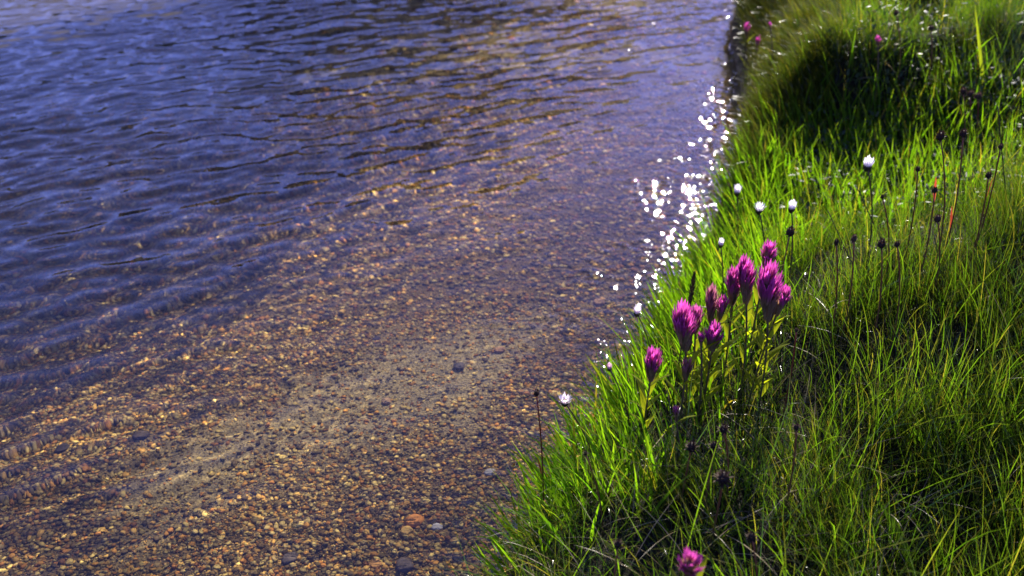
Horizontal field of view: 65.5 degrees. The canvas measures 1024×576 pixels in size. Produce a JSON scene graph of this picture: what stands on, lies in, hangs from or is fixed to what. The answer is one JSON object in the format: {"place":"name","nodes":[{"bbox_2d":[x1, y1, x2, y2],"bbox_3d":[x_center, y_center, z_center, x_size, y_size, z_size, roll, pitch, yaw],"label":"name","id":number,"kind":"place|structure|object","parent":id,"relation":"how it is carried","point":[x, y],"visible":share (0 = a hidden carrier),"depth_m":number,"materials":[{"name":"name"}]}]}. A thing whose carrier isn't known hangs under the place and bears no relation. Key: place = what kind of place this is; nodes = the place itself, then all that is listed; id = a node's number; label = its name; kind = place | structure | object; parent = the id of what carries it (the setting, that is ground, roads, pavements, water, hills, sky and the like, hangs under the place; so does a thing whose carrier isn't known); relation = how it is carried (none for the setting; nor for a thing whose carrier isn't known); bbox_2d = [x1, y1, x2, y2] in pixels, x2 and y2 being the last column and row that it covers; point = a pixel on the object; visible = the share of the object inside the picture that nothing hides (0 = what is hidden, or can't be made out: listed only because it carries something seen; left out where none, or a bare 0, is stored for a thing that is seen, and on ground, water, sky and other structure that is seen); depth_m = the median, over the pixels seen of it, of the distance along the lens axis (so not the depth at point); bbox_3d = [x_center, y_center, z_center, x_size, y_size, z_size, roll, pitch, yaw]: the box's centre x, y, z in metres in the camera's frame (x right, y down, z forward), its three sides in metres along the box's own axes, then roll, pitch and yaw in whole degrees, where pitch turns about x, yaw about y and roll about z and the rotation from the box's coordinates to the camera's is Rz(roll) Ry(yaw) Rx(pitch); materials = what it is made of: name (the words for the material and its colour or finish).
{"place":"outdoors","nodes":[
{"label":"outdoors","id":0,"kind":"place"},
{"bbox_2d":[0,0,744,575],"bbox_3d":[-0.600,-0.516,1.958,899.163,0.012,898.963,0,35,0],"label":"water","id":1,"kind":"structure","parent":0,"point":[312,288],"depth_m":1.30,"materials":[{"name":"blue liquid"}]},
{"bbox_2d":[502,303,673,574],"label":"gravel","id":2,"kind":"structure","parent":0,"point":[510,565],"depth_m":0.84,"materials":[{"name":"brown gravel"}]},
{"bbox_2d":[436,0,1023,575],"bbox_3d":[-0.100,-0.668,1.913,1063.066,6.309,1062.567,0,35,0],"label":"ground","id":3,"kind":"structure","parent":0,"point":[740,62],"depth_m":0.80,"materials":[{"name":"green plant"}]},
{"bbox_2d":[532,389,543,525],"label":"dry seed head","id":4,"kind":"object","parent":3,"relation":"on","point":[536,393],"visible":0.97,"depth_m":0.76},
{"bbox_2d":[559,391,595,482],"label":"daisy","id":5,"kind":"object","parent":3,"relation":"on","point":[565,400],"visible":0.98,"depth_m":0.76,"materials":[{"name":"white plant"}]},
{"bbox_2d":[582,450,602,540],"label":"dry seed head","id":6,"kind":"object","parent":3,"relation":"on","point":[585,453],"visible":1,"depth_m":0.68},
{"bbox_2d":[613,537,623,575],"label":"dry seed head","id":7,"kind":"object","parent":3,"relation":"on","point":[617,544],"visible":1,"depth_m":0.59},
{"bbox_2d":[607,362,630,442],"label":"daisy","id":8,"kind":"object","parent":3,"relation":"on","point":[609,366],"visible":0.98,"depth_m":0.79,"materials":[{"name":"plant"}]},
{"bbox_2d":[634,305,655,391],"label":"daisy","id":9,"kind":"object","parent":3,"relation":"on","point":[637,309],"visible":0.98,"depth_m":0.85,"materials":[{"name":"white plant"}]},
{"bbox_2d":[630,346,670,444],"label":"paintbrush flower","id":10,"kind":"object","parent":3,"relation":"on","point":[652,361],"visible":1,"depth_m":0.78,"materials":[{"name":"purple plant"}]},
{"bbox_2d":[660,405,697,471],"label":"paintbrush flower","id":11,"kind":"object","parent":3,"relation":"on","point":[675,410],"visible":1,"depth_m":0.73,"materials":[{"name":"green plant"}]},
{"bbox_2d":[664,357,696,434],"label":"paintbrush flower","id":12,"kind":"object","parent":3,"relation":"on","point":[686,366],"visible":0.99,"depth_m":0.78,"materials":[{"name":"purple plant"}]},
{"bbox_2d":[672,272,695,399],"bbox_3d":[0.181,0.055,0.841,0.007,0.175,0.008,0,35,0],"label":"sedge spike","id":13,"kind":"object","parent":3,"relation":"on","point":[692,288],"visible":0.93,"depth_m":0.81,"materials":[{"name":"plant"}]},
{"bbox_2d":[669,546,707,575],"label":"paintbrush flower","id":14,"kind":"object","parent":3,"relation":"on","point":[690,562],"visible":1,"depth_m":0.51,"materials":[{"name":"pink plant"}]},
{"bbox_2d":[679,439,698,508],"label":"dry seed head","id":15,"kind":"object","parent":3,"relation":"on","point":[691,446],"visible":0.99,"depth_m":0.66},
{"bbox_2d":[671,298,707,430],"bbox_3d":[0.169,0.082,0.783,0.042,0.170,0.033,13,37,18],"label":"paintbrush flower","id":16,"kind":"object","parent":3,"relation":"on","point":[684,322],"visible":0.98,"depth_m":0.75,"materials":[{"name":"purple plant"}]},
{"bbox_2d":[676,304,711,413],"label":"paintbrush flower","id":17,"kind":"object","parent":3,"relation":"on","point":[697,309],"visible":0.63,"depth_m":0.80,"materials":[{"name":"purple plant"}]},
{"bbox_2d":[693,329,722,427],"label":"paintbrush flower","id":18,"kind":"object","parent":3,"relation":"on","point":[701,336],"visible":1,"depth_m":0.78,"materials":[{"name":"green plant"}]},
{"bbox_2d":[700,440,719,525],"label":"dry seed head","id":19,"kind":"object","parent":3,"relation":"on","point":[713,445],"visible":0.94,"depth_m":0.66},
{"bbox_2d":[689,319,733,419],"bbox_3d":[0.195,0.083,0.794,0.038,0.145,0.045,0,35,0],"label":"paintbrush flower","id":20,"kind":"object","parent":3,"relation":"on","point":[713,332],"visible":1,"depth_m":0.78,"materials":[{"name":"purple plant"}]},
{"bbox_2d":[698,283,733,401],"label":"paintbrush flower","id":21,"kind":"object","parent":3,"relation":"on","point":[711,299],"visible":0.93,"depth_m":0.77,"materials":[{"name":"purple plant"}]},
{"bbox_2d":[696,294,738,402],"bbox_3d":[0.204,0.065,0.810,0.041,0.158,0.037,13,37,18],"label":"paintbrush flower","id":22,"kind":"object","parent":3,"relation":"on","point":[721,310],"visible":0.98,"depth_m":0.77,"materials":[{"name":"purple plant"}]},
{"bbox_2d":[708,468,733,552],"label":"dry seed head","id":23,"kind":"object","parent":3,"relation":"on","point":[723,477],"visible":0.99,"depth_m":0.60},
{"bbox_2d":[718,238,724,298],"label":"daisy","id":24,"kind":"object","parent":3,"relation":"on","point":[721,243],"visible":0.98,"depth_m":0.90,"materials":[{"name":"white plant"}]},
{"bbox_2d":[716,422,730,506],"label":"dry seed head","id":25,"kind":"object","parent":3,"relation":"on","point":[723,429],"visible":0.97,"depth_m":0.65},
{"bbox_2d":[717,264,751,396],"bbox_3d":[0.221,0.048,0.806,0.040,0.174,0.036,-25,42,-32],"label":"paintbrush flower","id":26,"kind":"object","parent":3,"relation":"on","point":[733,286],"visible":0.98,"depth_m":0.78,"materials":[{"name":"purple plant"}]},
{"bbox_2d":[734,184,741,263],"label":"daisy","id":27,"kind":"object","parent":3,"relation":"on","point":[737,188],"visible":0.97,"depth_m":1.08,"materials":[{"name":"white plant"}]},
{"bbox_2d":[729,253,763,403],"bbox_3d":[0.232,0.044,0.791,0.040,0.183,0.035,0,35,0],"label":"paintbrush flower","id":28,"kind":"object","parent":3,"relation":"on","point":[747,274],"visible":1,"depth_m":0.77,"materials":[{"name":"purple plant"}]},
{"bbox_2d":[739,21,753,97],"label":"paintbrush flower","id":29,"kind":"object","parent":3,"relation":"on","point":[746,28],"visible":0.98,"depth_m":1.76,"materials":[{"name":"green plant"}]},
{"bbox_2d":[746,530,758,575],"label":"dry seed head","id":30,"kind":"object","parent":3,"relation":"on","point":[751,536],"visible":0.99,"depth_m":0.60},
{"bbox_2d":[749,34,762,105],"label":"paintbrush flower","id":31,"kind":"object","parent":3,"relation":"on","point":[757,41],"visible":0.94,"depth_m":1.65,"materials":[{"name":"purple plant"}]},
{"bbox_2d":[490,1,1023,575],"bbox_3d":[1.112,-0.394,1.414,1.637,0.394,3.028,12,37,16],"label":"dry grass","id":32,"kind":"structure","parent":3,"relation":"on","point":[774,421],"depth_m":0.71,"materials":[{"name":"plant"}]},
{"bbox_2d":[754,202,766,241],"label":"daisy","id":33,"kind":"object","parent":3,"relation":"on","point":[759,208],"visible":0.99,"depth_m":0.90,"materials":[{"name":"white plant"}]},
{"bbox_2d":[736,239,785,359],"bbox_3d":[0.250,0.024,0.819,0.036,0.177,0.040,0,35,0],"label":"paintbrush flower","id":34,"kind":"object","parent":3,"relation":"on","point":[768,252],"visible":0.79,"depth_m":0.78,"materials":[{"name":"purple plant"}]},
{"bbox_2d":[743,284,792,411],"bbox_3d":[0.245,0.065,0.778,0.032,0.162,0.034,-11,37,-15],"label":"paintbrush flower","id":35,"kind":"object","parent":3,"relation":"on","point":[784,299],"visible":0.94,"depth_m":0.77,"materials":[{"name":"purple plant"}]},
{"bbox_2d":[764,21,772,71],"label":"paintbrush flower","id":36,"kind":"object","parent":3,"relation":"on","point":[770,24],"visible":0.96,"depth_m":1.50,"materials":[{"name":"green plant"}]},
{"bbox_2d":[748,258,789,415],"bbox_3d":[0.244,0.054,0.763,0.044,0.190,0.037,9,36,13],"label":"paintbrush flower","id":37,"kind":"object","parent":3,"relation":"on","point":[769,287],"visible":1,"depth_m":0.74,"materials":[{"name":"purple plant"}]},
{"bbox_2d":[706,0,863,204],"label":"bank fringe grass","id":38,"kind":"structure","parent":3,"relation":"on","point":[776,30],"depth_m":1.44,"materials":[{"name":"green plant"}]},
{"bbox_2d":[779,327,798,426],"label":"dry seed head","id":39,"kind":"object","parent":3,"relation":"on","point":[796,329],"visible":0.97,"depth_m":0.74},
{"bbox_2d":[781,226,796,275],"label":"dry seed head","id":40,"kind":"object","parent":3,"relation":"on","point":[790,231],"visible":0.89,"depth_m":0.83},
{"bbox_2d":[779,422,801,528],"bbox_3d":[0.225,0.159,0.653,0.019,0.136,0.010,0,35,0],"label":"dry seed head","id":41,"kind":"object","parent":3,"relation":"on","point":[796,427],"visible":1,"depth_m":0.64},
{"bbox_2d":[787,199,796,285],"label":"daisy","id":42,"kind":"object","parent":3,"relation":"on","point":[792,206],"visible":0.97,"depth_m":0.87,"materials":[{"name":"white plant"}]},
{"bbox_2d":[792,256,815,311],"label":"dead stalk","id":43,"kind":"object","parent":3,"relation":"on","point":[802,281],"visible":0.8,"depth_m":0.89,"materials":[{"name":"plant"}]},
{"bbox_2d":[824,238,838,363],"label":"dry seed head","id":44,"kind":"object","parent":3,"relation":"on","point":[836,241],"visible":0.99,"depth_m":0.79},
{"bbox_2d":[838,234,856,350],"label":"dry seed head","id":45,"kind":"object","parent":3,"relation":"on","point":[853,238],"visible":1,"depth_m":0.81},
{"bbox_2d":[827,210,868,301],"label":"dead stalk","id":46,"kind":"object","parent":3,"relation":"on","point":[844,247],"visible":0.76,"depth_m":0.88,"materials":[{"name":"plant"}]},
{"bbox_2d":[856,186,880,238],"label":"dead stalk","id":47,"kind":"object","parent":3,"relation":"on","point":[867,210],"visible":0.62,"depth_m":0.94,"materials":[{"name":"plant"}]},
{"bbox_2d":[863,155,874,270],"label":"daisy","id":48,"kind":"object","parent":3,"relation":"on","point":[868,162],"visible":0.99,"depth_m":0.87,"materials":[{"name":"white plant"}]},
{"bbox_2d":[866,237,887,360],"bbox_3d":[0.362,0.016,0.803,0.027,0.151,0.014,20,40,26],"label":"dry seed head","id":49,"kind":"object","parent":3,"relation":"on","point":[881,243],"visible":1,"depth_m":0.78},
{"bbox_2d":[871,35,886,110],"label":"paintbrush flower","id":50,"kind":"object","parent":3,"relation":"on","point":[877,40],"visible":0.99,"depth_m":1.33,"materials":[{"name":"green plant"}]},
{"bbox_2d":[880,194,889,284],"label":"dry seed head","id":51,"kind":"object","parent":3,"relation":"on","point":[882,196],"visible":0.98,"depth_m":0.86},
{"bbox_2d":[871,490,914,573],"bbox_3d":[0.338,0.219,0.707,0.007,0.061,0.064,-23,41,-29],"label":"grass blade","id":52,"kind":"object","parent":3,"relation":"on","point":[892,519],"depth_m":0.70,"materials":[{"name":"green plant"}]},
{"bbox_2d":[765,0,1023,244],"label":"ground cover","id":53,"kind":"object","parent":3,"relation":"on","point":[919,106],"visible":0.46,"depth_m":1.31,"materials":[{"name":"green plant"}]},
{"bbox_2d":[887,240,901,357],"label":"dry seed head","id":54,"kind":"object","parent":3,"relation":"on","point":[897,244],"visible":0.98,"depth_m":0.79},
{"bbox_2d":[893,9,900,82],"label":"dry seed head","id":55,"kind":"object","parent":3,"relation":"on","point":[896,12],"visible":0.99,"depth_m":1.33},
{"bbox_2d":[897,164,920,282],"bbox_3d":[0.427,-0.064,0.863,0.036,0.165,0.008,-11,37,-16],"label":"dry seed head","id":56,"kind":"object","parent":3,"relation":"on","point":[917,167],"visible":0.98,"depth_m":0.85},
{"bbox_2d":[909,425,934,461],"bbox_3d":[0.393,0.152,0.760,0.038,0.051,0.008,0,35,0],"label":"grass blade","id":57,"kind":"object","parent":3,"relation":"on","point":[924,441],"depth_m":0.76,"materials":[{"name":"green plant"}]},
{"bbox_2d":[911,179,938,301],"bbox_3d":[0.438,-0.046,0.851,0.023,0.158,0.010,0,35,0],"label":"dry seed head","id":58,"kind":"object","parent":3,"relation":"on","point":[934,190],"visible":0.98,"depth_m":0.83},
{"bbox_2d":[928,24,934,86],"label":"dry seed head","id":59,"kind":"object","parent":3,"relation":"on","point":[931,27],"visible":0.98,"depth_m":1.32},
{"bbox_2d":[928,214,942,307],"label":"dry seed head","id":60,"kind":"object","parent":3,"relation":"on","point":[937,219],"visible":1,"depth_m":0.83},
{"bbox_2d":[929,130,946,282],"bbox_3d":[0.453,-0.083,0.860,0.047,0.188,0.014,0,35,0],"label":"dry seed head","id":61,"kind":"object","parent":3,"relation":"on","point":[940,135],"visible":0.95,"depth_m":0.83},
{"bbox_2d":[934,234,946,305],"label":"dead stalk","id":62,"kind":"object","parent":3,"relation":"on","point":[939,267],"visible":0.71,"depth_m":0.88,"materials":[{"name":"plant"}]},
{"bbox_2d":[935,128,968,279],"bbox_3d":[0.471,-0.086,0.864,0.030,0.186,0.012,3,35,4],"label":"dry seed head","id":63,"kind":"object","parent":3,"relation":"on","point":[962,133],"visible":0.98,"depth_m":0.84},
{"bbox_2d":[959,87,966,160],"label":"dry seed head","id":64,"kind":"object","parent":3,"relation":"on","point":[963,90],"visible":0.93,"depth_m":1.20},
{"bbox_2d":[964,89,974,159],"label":"dry seed head","id":65,"kind":"object","parent":3,"relation":"on","point":[969,93],"visible":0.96,"depth_m":1.20},
{"bbox_2d":[972,91,981,157],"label":"dry seed head","id":66,"kind":"object","parent":3,"relation":"on","point":[977,95],"visible":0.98,"depth_m":1.18},
{"bbox_2d":[961,170,993,286],"bbox_3d":[0.485,-0.052,0.837,0.037,0.161,0.009,-14,37,-18],"label":"dry seed head","id":67,"kind":"object","parent":3,"relation":"on","point":[988,175],"visible":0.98,"depth_m":0.82},
{"bbox_2d":[975,8,987,104],"bbox_3d":[0.762,-0.371,1.293,0.068,0.161,0.004,21,40,27],"label":"grass blade","id":68,"kind":"object","parent":3,"relation":"on","point":[980,54],"depth_m":1.29,"materials":[{"name":"green plant"}]},
{"bbox_2d":[972,142,1002,257],"bbox_3d":[0.500,-0.079,0.851,0.034,0.172,0.008,-23,41,-29],"label":"dry seed head","id":69,"kind":"object","parent":3,"relation":"on","point":[1000,146],"visible":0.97,"depth_m":0.83},
{"bbox_2d":[989,357,1011,461],"bbox_3d":[0.473,0.119,0.771,0.005,0.090,0.067,-13,37,-17],"label":"grass blade","id":70,"kind":"object","parent":3,"relation":"on","point":[998,400],"depth_m":0.77,"materials":[{"name":"green plant"}]},
{"bbox_2d":[997,106,1007,210],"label":"dead stalk","id":71,"kind":"object","parent":3,"relation":"on","point":[1001,152],"visible":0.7,"depth_m":0.91,"materials":[{"name":"plant"}]},
{"bbox_2d":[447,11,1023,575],"bbox_3d":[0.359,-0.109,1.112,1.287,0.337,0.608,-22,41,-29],"label":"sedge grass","id":72,"kind":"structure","parent":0,"point":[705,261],"depth_m":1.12,"materials":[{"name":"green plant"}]}
]}

